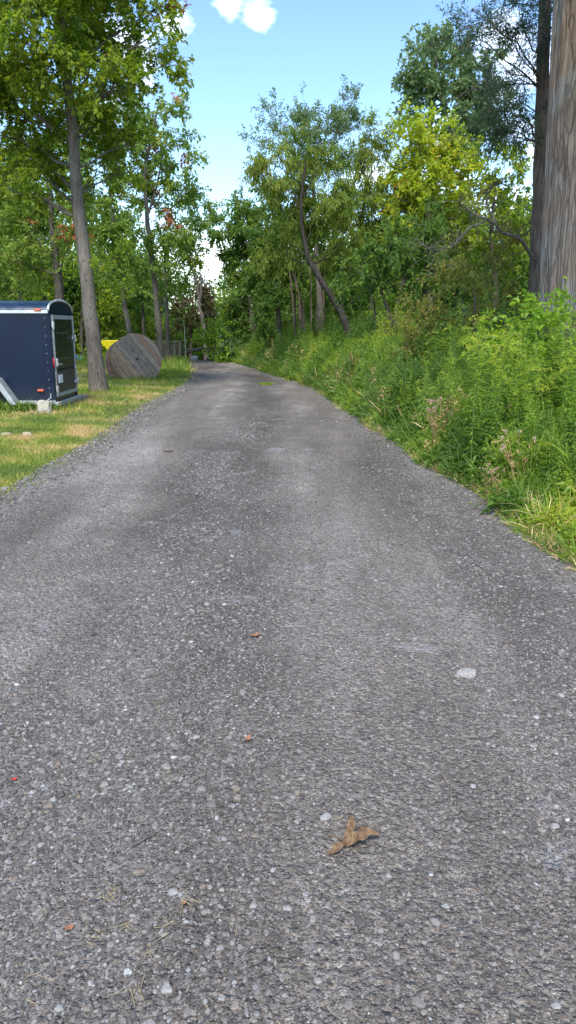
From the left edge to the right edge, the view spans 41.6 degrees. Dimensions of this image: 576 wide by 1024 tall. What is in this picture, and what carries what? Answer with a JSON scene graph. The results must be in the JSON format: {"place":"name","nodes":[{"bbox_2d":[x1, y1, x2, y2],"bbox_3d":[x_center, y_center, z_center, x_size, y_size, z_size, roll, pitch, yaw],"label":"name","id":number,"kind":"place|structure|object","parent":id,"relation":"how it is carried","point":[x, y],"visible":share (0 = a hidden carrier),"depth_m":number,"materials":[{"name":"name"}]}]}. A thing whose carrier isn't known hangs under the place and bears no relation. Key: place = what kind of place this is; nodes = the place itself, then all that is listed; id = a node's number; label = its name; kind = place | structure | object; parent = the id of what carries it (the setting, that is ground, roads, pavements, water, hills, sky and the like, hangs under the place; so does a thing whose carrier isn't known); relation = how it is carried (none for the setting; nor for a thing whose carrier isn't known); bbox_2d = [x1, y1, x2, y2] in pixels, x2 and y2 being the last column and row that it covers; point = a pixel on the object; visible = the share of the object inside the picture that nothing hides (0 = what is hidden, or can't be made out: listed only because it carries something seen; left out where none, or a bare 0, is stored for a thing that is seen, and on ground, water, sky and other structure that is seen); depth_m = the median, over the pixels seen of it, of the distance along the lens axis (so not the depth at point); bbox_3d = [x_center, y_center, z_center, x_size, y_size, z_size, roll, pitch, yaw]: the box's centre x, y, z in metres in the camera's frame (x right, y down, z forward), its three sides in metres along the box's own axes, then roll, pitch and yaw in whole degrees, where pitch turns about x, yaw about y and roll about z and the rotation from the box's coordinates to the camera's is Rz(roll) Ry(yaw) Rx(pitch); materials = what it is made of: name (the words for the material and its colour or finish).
{"place":"outdoors","nodes":[
{"label":"outdoors","id":0,"kind":"place"},
{"bbox_2d":[0,0,552,339],"label":"sky","id":1,"kind":"structure","parent":0,"point":[241,50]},
{"bbox_2d":[0,352,570,548],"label":"ground","id":2,"kind":"structure","parent":0,"point":[110,417],"depth_m":12.72,"materials":[{"name":"green plant"}]},
{"bbox_2d":[0,142,45,300],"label":"broadleaf tree","id":3,"kind":"object","parent":2,"relation":"on","point":[6,288],"visible":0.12,"depth_m":27.81,"materials":[{"name":"green plant"}]},
{"bbox_2d":[0,299,80,405],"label":"cargo trailer","id":4,"kind":"object","parent":2,"relation":"on","point":[38,360],"visible":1,"depth_m":13.19,"materials":[{"name":"blue paint"}]},
{"bbox_2d":[37,400,51,412],"bbox_3d":[-4.165,-1.790,12.975,0.237,0.266,0.204,-2,14,-6],"label":"rock","id":5,"kind":"object","parent":2,"relation":"on","point":[44,406],"visible":0.85,"depth_m":12.89,"materials":[{"name":"stone"}]},
{"bbox_2d":[0,125,103,300],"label":"broadleaf tree","id":6,"kind":"object","parent":2,"relation":"on","point":[22,243],"visible":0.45,"depth_m":23.44,"materials":[{"name":"green plant"}]},
{"bbox_2d":[58,394,88,408],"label":"timber beam","id":7,"kind":"structure","parent":2,"relation":"on","point":[83,396],"depth_m":14.79,"materials":[{"name":"wood"}]},
{"bbox_2d":[0,0,195,392],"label":"pin oak","id":8,"kind":"object","parent":2,"relation":"on","point":[77,32],"visible":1,"depth_m":15.50,"materials":[{"name":"green plant"}]},
{"bbox_2d":[101,340,117,349],"bbox_3d":[-5.676,-5.025,24.517,0.647,1.011,0.617,0,14,0],"label":"yellow tub","id":9,"kind":"object","parent":2,"relation":"on","point":[107,344],"visible":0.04,"depth_m":24.17,"materials":[{"name":"plastic"}]},
{"bbox_2d":[76,73,156,333],"bbox_3d":[-6.050,-9.454,25.315,3.184,9.506,3.071,0,14,0],"label":"broadleaf tree","id":10,"kind":"object","parent":2,"relation":"on","point":[110,227],"visible":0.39,"depth_m":25.14,"materials":[{"name":"green plant"}]},
{"bbox_2d":[105,333,160,379],"bbox_3d":[-4.334,-4.215,21.245,1.415,1.537,0.994,-9,16,-31],"label":"cable reel","id":11,"kind":"object","parent":2,"relation":"on","point":[130,355],"visible":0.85,"depth_m":20.98,"materials":[{"name":"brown wood"}]},
{"bbox_2d":[119,251,158,335],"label":"young tree","id":12,"kind":"object","parent":2,"relation":"on","point":[140,322],"visible":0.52,"depth_m":34.76,"materials":[{"name":"green plant"}]},
{"bbox_2d":[101,83,211,360],"bbox_3d":[-4.629,-9.955,27.312,3.965,9.531,2.950,0,14,0],"label":"broadleaf tree","id":13,"kind":"object","parent":2,"relation":"on","point":[170,188],"visible":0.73,"depth_m":26.96,"materials":[{"name":"green plant"}]},
{"bbox_2d":[153,341,182,356],"bbox_3d":[-5.227,-7.002,33.020,1.334,0.845,1.275,0,14,0],"label":"wooden bin","id":14,"kind":"object","parent":2,"relation":"on","point":[176,348],"visible":0.44,"depth_m":32.42,"materials":[{"name":"wood"}]},
{"bbox_2d":[148,190,223,358],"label":"broadleaf tree","id":15,"kind":"object","parent":2,"relation":"on","point":[194,262],"visible":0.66,"depth_m":29.24,"materials":[{"name":"green plant"}]},
{"bbox_2d":[169,274,219,359],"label":"rusty tree","id":16,"kind":"object","parent":2,"relation":"on","point":[207,302],"visible":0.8,"depth_m":42.08,"materials":[{"name":"green plant"}]},
{"bbox_2d":[173,204,228,359],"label":"bare tree","id":17,"kind":"object","parent":2,"relation":"on","point":[223,218],"visible":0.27,"depth_m":36.37,"materials":[{"name":"grey plant"}]},
{"bbox_2d":[190,308,236,361],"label":"sapling","id":18,"kind":"object","parent":2,"relation":"on","point":[209,333],"visible":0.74,"depth_m":31.79,"materials":[{"name":"green plant"}]},
{"bbox_2d":[205,338,239,362],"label":"shrub","id":19,"kind":"object","parent":2,"relation":"on","point":[218,358],"visible":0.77,"depth_m":31.35,"materials":[{"name":"green plant"}]},
{"bbox_2d":[213,325,248,359],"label":"shrub","id":20,"kind":"object","parent":2,"relation":"on","point":[221,347],"visible":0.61,"depth_m":31.56,"materials":[{"name":"green plant"}]},
{"bbox_2d":[201,176,292,343],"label":"broadleaf tree","id":21,"kind":"object","parent":2,"relation":"on","point":[235,256],"visible":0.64,"depth_m":31.21,"materials":[{"name":"green plant"}]},
{"bbox_2d":[0,183,532,360],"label":"distant woods","id":22,"kind":"object","parent":2,"relation":"on","point":[111,320],"visible":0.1,"depth_m":35.12,"materials":[{"name":"green plant"}]},
{"bbox_2d":[241,200,313,344],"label":"broadleaf tree","id":23,"kind":"object","parent":2,"relation":"on","point":[267,300],"visible":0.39,"depth_m":25.65,"materials":[{"name":"green plant"}]},
{"bbox_2d":[269,226,297,339],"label":"slim tree","id":24,"kind":"object","parent":2,"relation":"on","point":[291,286],"visible":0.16,"depth_m":24.98,"materials":[{"name":"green plant"}]},
{"bbox_2d":[269,216,302,338],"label":"slim tree","id":25,"kind":"object","parent":2,"relation":"on","point":[299,305],"visible":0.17,"depth_m":25.29,"materials":[{"name":"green plant"}]},
{"bbox_2d":[291,226,304,333],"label":"slim tree","id":26,"kind":"object","parent":2,"relation":"on","point":[303,313],"visible":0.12,"depth_m":25.76,"materials":[{"name":"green plant"}]},
{"bbox_2d":[237,74,376,332],"bbox_3d":[0.726,-9.439,25.389,4.796,9.355,3.491,0,14,0],"label":"feathery tree","id":27,"kind":"object","parent":2,"relation":"on","point":[337,118],"visible":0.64,"depth_m":24.49,"materials":[{"name":"green plant"}]},
{"bbox_2d":[237,120,383,337],"bbox_3d":[0.705,-7.219,21.443,4.086,6.991,3.970,0,14,0],"label":"willow like tree","id":28,"kind":"object","parent":2,"relation":"on","point":[334,208],"visible":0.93,"depth_m":21.05,"materials":[{"name":"green plant"}]},
{"bbox_2d":[303,224,332,329],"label":"slim tree","id":29,"kind":"object","parent":2,"relation":"on","point":[310,244],"visible":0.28,"depth_m":25.85,"materials":[{"name":"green plant"}]},
{"bbox_2d":[309,221,329,320],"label":"slim tree","id":30,"kind":"object","parent":2,"relation":"on","point":[323,294],"visible":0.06,"depth_m":26.65,"materials":[{"name":"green plant"}]},
{"bbox_2d":[301,232,374,331],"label":"understory tree","id":31,"kind":"object","parent":2,"relation":"on","point":[326,303],"visible":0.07,"depth_m":27.08,"materials":[{"name":"green plant"}]},
{"bbox_2d":[326,106,404,320],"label":"willow like tree","id":32,"kind":"object","parent":2,"relation":"on","point":[362,160],"visible":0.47,"depth_m":22.09,"materials":[{"name":"green plant"}]},
{"bbox_2d":[328,210,460,344],"bbox_3d":[2.502,-4.886,17.825,3.196,4.179,2.141,-4,14,-15],"label":"forked tree","id":33,"kind":"object","parent":2,"relation":"on","point":[378,255],"visible":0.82,"depth_m":17.44,"materials":[{"name":"green plant"}]},
{"bbox_2d":[230,280,575,578],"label":"undergrowth","id":34,"kind":"object","parent":2,"relation":"on","point":[526,501],"visible":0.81,"depth_m":9.94,"materials":[{"name":"green plant"}]},
{"bbox_2d":[416,371,432,435],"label":"goldenrod plant","id":35,"kind":"object","parent":2,"relation":"on","point":[426,393],"visible":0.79,"depth_m":9.30,"materials":[{"name":"green plant"}]},
{"bbox_2d":[393,195,463,322],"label":"young cedar","id":36,"kind":"object","parent":2,"relation":"on","point":[418,251],"visible":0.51,"depth_m":17.55,"materials":[{"name":"green plant"}]},
{"bbox_2d":[362,195,504,326],"bbox_3d":[3.976,-6.446,22.069,3.832,5.117,2.360,-3,14,-12],"label":"understory tree","id":37,"kind":"object","parent":2,"relation":"on","point":[472,238],"visible":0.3,"depth_m":21.43,"materials":[{"name":"green plant"}]},
{"bbox_2d":[430,373,443,419],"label":"goldenrod plant","id":38,"kind":"object","parent":2,"relation":"on","point":[436,395],"visible":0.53,"depth_m":9.17,"materials":[{"name":"green plant"}]},
{"bbox_2d":[375,95,501,310],"bbox_3d":[4.178,-7.692,21.702,3.620,7.709,3.071,0,14,0],"label":"yellow green tree","id":39,"kind":"object","parent":2,"relation":"on","point":[439,160],"visible":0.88,"depth_m":20.98,"materials":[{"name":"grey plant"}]},
{"bbox_2d":[425,399,453,448],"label":"dried thistle","id":40,"kind":"object","parent":2,"relation":"on","point":[435,414],"visible":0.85,"depth_m":8.49,"materials":[{"name":"plant"}]},
{"bbox_2d":[426,396,454,427],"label":"dried thistle","id":41,"kind":"object","parent":2,"relation":"on","point":[439,399],"visible":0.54,"depth_m":8.70,"materials":[{"name":"plant"}]},
{"bbox_2d":[439,353,457,413],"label":"goldenrod plant","id":42,"kind":"object","parent":2,"relation":"on","point":[450,371],"visible":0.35,"depth_m":9.42,"materials":[{"name":"green plant"}]},
{"bbox_2d":[378,211,530,365],"bbox_3d":[2.977,-3.266,12.903,2.715,3.357,1.728,0,14,0],"label":"autumn bush","id":43,"kind":"object","parent":2,"relation":"on","point":[459,266],"visible":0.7,"depth_m":12.71,"materials":[{"name":"green plant"}]},
{"bbox_2d":[446,342,463,421],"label":"goldenrod plant","id":44,"kind":"object","parent":2,"relation":"on","point":[453,378],"visible":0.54,"depth_m":8.81,"materials":[{"name":"green plant"}]},
{"bbox_2d":[385,19,525,317],"bbox_3d":[5.924,-10.972,27.033,5.028,11.540,3.695,0,14,0],"label":"broadleaf tree","id":45,"kind":"object","parent":2,"relation":"on","point":[430,82],"visible":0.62,"depth_m":25.63,"materials":[{"name":"green plant"}]},
{"bbox_2d":[454,364,469,397],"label":"goldenrod plant","id":46,"kind":"object","parent":2,"relation":"on","point":[460,373],"visible":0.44,"depth_m":9.36,"materials":[{"name":"green plant"}]},
{"bbox_2d":[452,326,489,429],"bbox_3d":[2.006,-1.225,8.128,0.390,1.528,0.325,-7,8,-1],"label":"flowering goldenrod","id":47,"kind":"object","parent":2,"relation":"on","point":[470,348],"visible":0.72,"depth_m":8.09,"materials":[{"name":"green plant"}]},
{"bbox_2d":[404,0,552,318],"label":"cedar tree","id":48,"kind":"object","parent":2,"relation":"on","point":[508,130],"visible":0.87,"depth_m":11.32,"materials":[{"name":"green plant"}]},
{"bbox_2d":[468,341,488,407],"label":"goldenrod plant","id":49,"kind":"object","parent":2,"relation":"on","point":[483,359],"visible":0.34,"depth_m":8.75,"materials":[{"name":"green plant"}]},
{"bbox_2d":[467,315,490,392],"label":"flowering goldenrod","id":50,"kind":"object","parent":2,"relation":"on","point":[482,340],"visible":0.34,"depth_m":9.54,"materials":[{"name":"green plant"}]},
{"bbox_2d":[458,314,501,474],"bbox_3d":[1.794,-1.054,7.201,0.403,1.614,0.422,1,8,9],"label":"flowering goldenrod","id":51,"kind":"object","parent":2,"relation":"on","point":[477,351],"visible":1,"depth_m":7.17,"materials":[{"name":"green plant"}]},
{"bbox_2d":[478,467,496,497],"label":"dried thistle","id":52,"kind":"object","parent":2,"relation":"on","point":[487,478],"visible":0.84,"depth_m":6.55,"materials":[{"name":"plant"}]},
{"bbox_2d":[483,357,497,414],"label":"goldenrod plant","id":53,"kind":"object","parent":2,"relation":"on","point":[490,377],"visible":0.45,"depth_m":8.35,"materials":[{"name":"green plant"}]},
{"bbox_2d":[485,372,503,444],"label":"goldenrod plant","id":54,"kind":"object","parent":2,"relation":"on","point":[494,396],"visible":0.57,"depth_m":7.43,"materials":[{"name":"green plant"}]},
{"bbox_2d":[486,463,505,496],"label":"dried thistle","id":55,"kind":"object","parent":2,"relation":"on","point":[493,478],"visible":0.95,"depth_m":6.38,"materials":[{"name":"plant"}]},
{"bbox_2d":[459,135,533,322],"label":"broadleaf tree","id":56,"kind":"object","parent":2,"relation":"on","point":[520,171],"visible":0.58,"depth_m":21.58,"materials":[{"name":"green plant"}]},
{"bbox_2d":[484,350,508,422],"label":"flowering goldenrod","id":57,"kind":"object","parent":2,"relation":"on","point":[496,374],"visible":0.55,"depth_m":8.27,"materials":[{"name":"green plant"}]},
{"bbox_2d":[483,364,515,462],"bbox_3d":[2.041,-0.864,7.404,0.297,1.165,0.248,10,20,18],"label":"flowering goldenrod","id":58,"kind":"object","parent":2,"relation":"on","point":[503,377],"visible":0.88,"depth_m":7.29,"materials":[{"name":"green plant"}]},
{"bbox_2d":[482,323,524,422],"bbox_3d":[2.143,-1.196,7.947,0.331,1.557,0.397,3,14,-39],"label":"flowering goldenrod","id":59,"kind":"object","parent":2,"relation":"on","point":[505,357],"visible":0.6,"depth_m":7.85,"materials":[{"name":"green plant"}]},
{"bbox_2d":[487,329,526,428],"bbox_3d":[2.232,-1.149,7.863,0.387,1.463,0.345,6,15,22],"label":"flowering goldenrod","id":60,"kind":"object","parent":2,"relation":"on","point":[511,350],"visible":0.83,"depth_m":7.77,"materials":[{"name":"green plant"}]},
{"bbox_2d":[492,343,521,421],"bbox_3d":[2.533,-1.355,8.961,0.348,1.333,0.333,1,25,2],"label":"flowering goldenrod","id":61,"kind":"object","parent":2,"relation":"on","point":[505,364],"visible":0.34,"depth_m":8.78,"materials":[{"name":"green plant"}]},
{"bbox_2d":[501,369,519,415],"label":"goldenrod plant","id":62,"kind":"object","parent":2,"relation":"on","point":[510,393],"visible":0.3,"depth_m":8.45,"materials":[{"name":"green plant"}]},
{"bbox_2d":[502,327,524,409],"bbox_3d":[2.573,-1.367,8.683,0.326,1.467,0.300,14,22,39],"label":"goldenrod plant","id":63,"kind":"object","parent":2,"relation":"on","point":[516,362],"visible":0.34,"depth_m":8.58,"materials":[{"name":"green plant"}]},
{"bbox_2d":[508,375,519,418],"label":"goldenrod plant","id":64,"kind":"object","parent":2,"relation":"on","point":[513,403],"visible":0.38,"depth_m":8.03,"materials":[{"name":"green plant"}]},
{"bbox_2d":[458,276,575,388],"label":"locust shrub","id":65,"kind":"object","parent":2,"relation":"on","point":[541,318],"visible":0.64,"depth_m":9.05,"materials":[{"name":"green plant"}]},
{"bbox_2d":[498,429,535,484],"bbox_3d":[1.997,-0.422,6.714,0.332,0.618,0.219,2,14,9],"label":"dried thistle","id":66,"kind":"object","parent":2,"relation":"on","point":[507,455],"visible":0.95,"depth_m":6.69,"materials":[{"name":"plant"}]},
{"bbox_2d":[511,363,525,434],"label":"goldenrod plant","id":67,"kind":"object","parent":2,"relation":"on","point":[517,366],"visible":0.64,"depth_m":7.39,"materials":[{"name":"green plant"}]},
{"bbox_2d":[509,359,532,430],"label":"goldenrod plant","id":68,"kind":"object","parent":2,"relation":"on","point":[519,420],"visible":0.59,"depth_m":7.62,"materials":[{"name":"green plant"}]},
{"bbox_2d":[516,327,532,395],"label":"goldenrod plant","id":69,"kind":"object","parent":2,"relation":"on","point":[525,329],"visible":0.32,"depth_m":8.73,"materials":[{"name":"green plant"}]},
{"bbox_2d":[516,344,534,424],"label":"goldenrod plant","id":70,"kind":"object","parent":2,"relation":"on","point":[525,380],"visible":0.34,"depth_m":8.19,"materials":[{"name":"green plant"}]},
{"bbox_2d":[512,354,539,423],"bbox_3d":[2.469,-1.062,8.017,0.314,1.195,0.287,-10,17,-37],"label":"flowering goldenrod","id":71,"kind":"object","parent":2,"relation":"on","point":[524,370],"visible":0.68,"depth_m":7.94,"materials":[{"name":"green plant"}]},
{"bbox_2d":[523,395,540,453],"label":"goldenrod plant","id":72,"kind":"object","parent":2,"relation":"on","point":[531,416],"visible":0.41,"depth_m":7.22,"materials":[{"name":"green plant"}]},
{"bbox_2d":[519,346,546,414],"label":"flowering goldenrod","id":73,"kind":"object","parent":2,"relation":"on","point":[536,364],"visible":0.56,"depth_m":8.32,"materials":[{"name":"green plant"}]},
{"bbox_2d":[520,390,549,481],"bbox_3d":[2.228,-0.623,6.809,0.252,0.972,0.259,-5,6,41],"label":"goldenrod plant","id":74,"kind":"object","parent":2,"relation":"on","point":[532,421],"visible":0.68,"depth_m":6.79,"materials":[{"name":"green plant"}]},
{"bbox_2d":[523,366,549,464],"bbox_3d":[2.395,-0.869,7.441,0.293,1.120,0.280,14,23,39],"label":"flowering goldenrod","id":75,"kind":"object","parent":2,"relation":"on","point":[537,380],"visible":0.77,"depth_m":7.34,"materials":[{"name":"green plant"}]},
{"bbox_2d":[527,320,555,421],"bbox_3d":[2.557,-1.141,7.617,0.318,1.545,0.337,-9,10,4],"label":"goldenrod plant","id":76,"kind":"object","parent":2,"relation":"on","point":[538,357],"visible":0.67,"depth_m":7.53,"materials":[{"name":"green plant"}]},
{"bbox_2d":[532,324,556,401],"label":"flowering goldenrod","id":77,"kind":"object","parent":2,"relation":"on","point":[546,330],"visible":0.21,"depth_m":9.49,"materials":[{"name":"green plant"}]},
{"bbox_2d":[538,417,561,494],"bbox_3d":[2.225,-0.438,6.474,0.214,0.754,0.212,12,18,39],"label":"goldenrod plant","id":78,"kind":"object","parent":2,"relation":"on","point":[546,461],"visible":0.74,"depth_m":6.43,"materials":[{"name":"green plant"}]},
{"bbox_2d":[538,367,562,416],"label":"goldenrod plant","id":79,"kind":"object","parent":2,"relation":"on","point":[552,399],"visible":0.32,"depth_m":8.39,"materials":[{"name":"green plant"}]},
{"bbox_2d":[542,367,560,425],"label":"flowering goldenrod","id":80,"kind":"object","parent":2,"relation":"on","point":[551,382],"visible":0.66,"depth_m":7.67,"materials":[{"name":"green plant"}]},
{"bbox_2d":[544,327,561,393],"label":"goldenrod plant","id":81,"kind":"object","parent":2,"relation":"on","point":[553,352],"visible":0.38,"depth_m":8.68,"materials":[{"name":"green plant"}]},
{"bbox_2d":[536,0,575,374],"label":"cedar tree","id":82,"kind":"object","parent":2,"relation":"on","point":[558,251],"visible":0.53,"depth_m":10.01,"materials":[{"name":"brown plant"}]},
{"bbox_2d":[547,333,565,386],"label":"goldenrod plant","id":83,"kind":"object","parent":2,"relation":"on","point":[551,351],"visible":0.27,"depth_m":8.89,"materials":[{"name":"green plant"}]},
{"bbox_2d":[548,405,568,455],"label":"goldenrod plant","id":84,"kind":"object","parent":2,"relation":"on","point":[559,420],"visible":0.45,"depth_m":6.90,"materials":[{"name":"green plant"}]},
{"bbox_2d":[550,328,572,413],"bbox_3d":[2.993,-1.272,8.258,0.320,1.432,0.333,-14,20,-32],"label":"goldenrod plant","id":85,"kind":"object","parent":2,"relation":"on","point":[562,337],"visible":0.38,"depth_m":8.12,"materials":[{"name":"green plant"}]},
{"bbox_2d":[551,362,573,423],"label":"goldenrod plant","id":86,"kind":"object","parent":2,"relation":"on","point":[567,375],"visible":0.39,"depth_m":7.92,"materials":[{"name":"green plant"}]},
{"bbox_2d":[550,340,575,417],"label":"goldenrod plant","id":87,"kind":"object","parent":2,"relation":"on","point":[563,373],"visible":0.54,"depth_m":7.84,"materials":[{"name":"green plant"}]},
{"bbox_2d":[552,340,575,429],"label":"flowering goldenrod","id":88,"kind":"object","parent":2,"relation":"on","point":[568,364],"visible":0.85,"depth_m":7.30,"materials":[{"name":"green plant"}]},
{"bbox_2d":[552,320,575,407],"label":"goldenrod plant","id":89,"kind":"object","parent":2,"relation":"on","point":[562,358],"visible":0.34,"depth_m":8.40,"materials":[{"name":"green plant"}]},
{"bbox_2d":[558,357,575,412],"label":"flowering goldenrod","id":90,"kind":"object","parent":2,"relation":"on","point":[571,379],"visible":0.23,"depth_m":8.17,"materials":[{"name":"green plant"}]},
{"bbox_2d":[559,368,575,427],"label":"goldenrod plant","id":91,"kind":"object","parent":2,"relation":"on","point":[574,394],"visible":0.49,"depth_m":7.38,"materials":[{"name":"green plant"}]},
{"bbox_2d":[564,382,575,454],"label":"goldenrod plant","id":92,"kind":"object","parent":2,"relation":"on","point":[573,423],"visible":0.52,"depth_m":6.62,"materials":[{"name":"green plant"}]},
{"bbox_2d":[564,317,575,372],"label":"goldenrod plant","id":93,"kind":"object","parent":2,"relation":"on","point":[569,321],"visible":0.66,"depth_m":8.26,"materials":[{"name":"green plant"}]},
{"bbox_2d":[564,339,575,418],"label":"goldenrod plant","id":94,"kind":"object","parent":2,"relation":"on","point":[574,360],"visible":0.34,"depth_m":7.93,"materials":[{"name":"green plant"}]},
{"bbox_2d":[565,440,575,496],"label":"goldenrod plant","id":95,"kind":"object","parent":2,"relation":"on","point":[574,447],"visible":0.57,"depth_m":6.11,"materials":[{"name":"green plant"}]},
{"bbox_2d":[0,360,575,1023],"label":"gravel road","id":96,"kind":"structure","parent":0,"point":[312,436],"depth_m":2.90,"materials":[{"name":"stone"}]},
{"bbox_2d":[133,832,157,845],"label":"twig","id":97,"kind":"object","parent":96,"relation":"on","point":[140,841],"visible":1,"depth_m":2.24,"materials":[{"name":"wood"}]},
{"bbox_2d":[160,983,172,993],"bbox_3d":[-0.278,1.094,1.739,0.030,0.015,0.024,2,14,6],"label":"pebble","id":98,"kind":"object","parent":96,"relation":"on","point":[166,988],"visible":1,"depth_m":1.73,"materials":[{"name":"stone"}]},
{"bbox_2d":[168,888,178,895],"bbox_3d":[-0.307,1.021,2.037,0.032,0.015,0.025,-1,14,-2],"label":"pebble","id":99,"kind":"object","parent":96,"relation":"on","point":[173,891],"visible":1,"depth_m":2.03,"materials":[{"name":"stone"}]},
{"bbox_2d":[24,516,556,1005],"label":"straw litter","id":100,"kind":"object","parent":96,"relation":"on","point":[132,920],"visible":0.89,"depth_m":1.91,"materials":[{"name":"beige plant"}]},
{"bbox_2d":[327,814,379,854],"bbox_3d":[0.165,0.938,2.200,0.167,0.034,0.128,-11,18,-38],"label":"dead leaf","id":101,"kind":"object","parent":96,"relation":"on","point":[352,836],"visible":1,"depth_m":2.20,"materials":[{"name":"brown plant"}]},
{"bbox_2d":[456,668,475,677],"bbox_3d":[0.768,0.695,3.262,0.090,0.033,0.066,-2,14,-7],"label":"rock","id":102,"kind":"object","parent":96,"relation":"on","point":[467,672],"visible":0.98,"depth_m":3.25,"materials":[{"name":"stone"}]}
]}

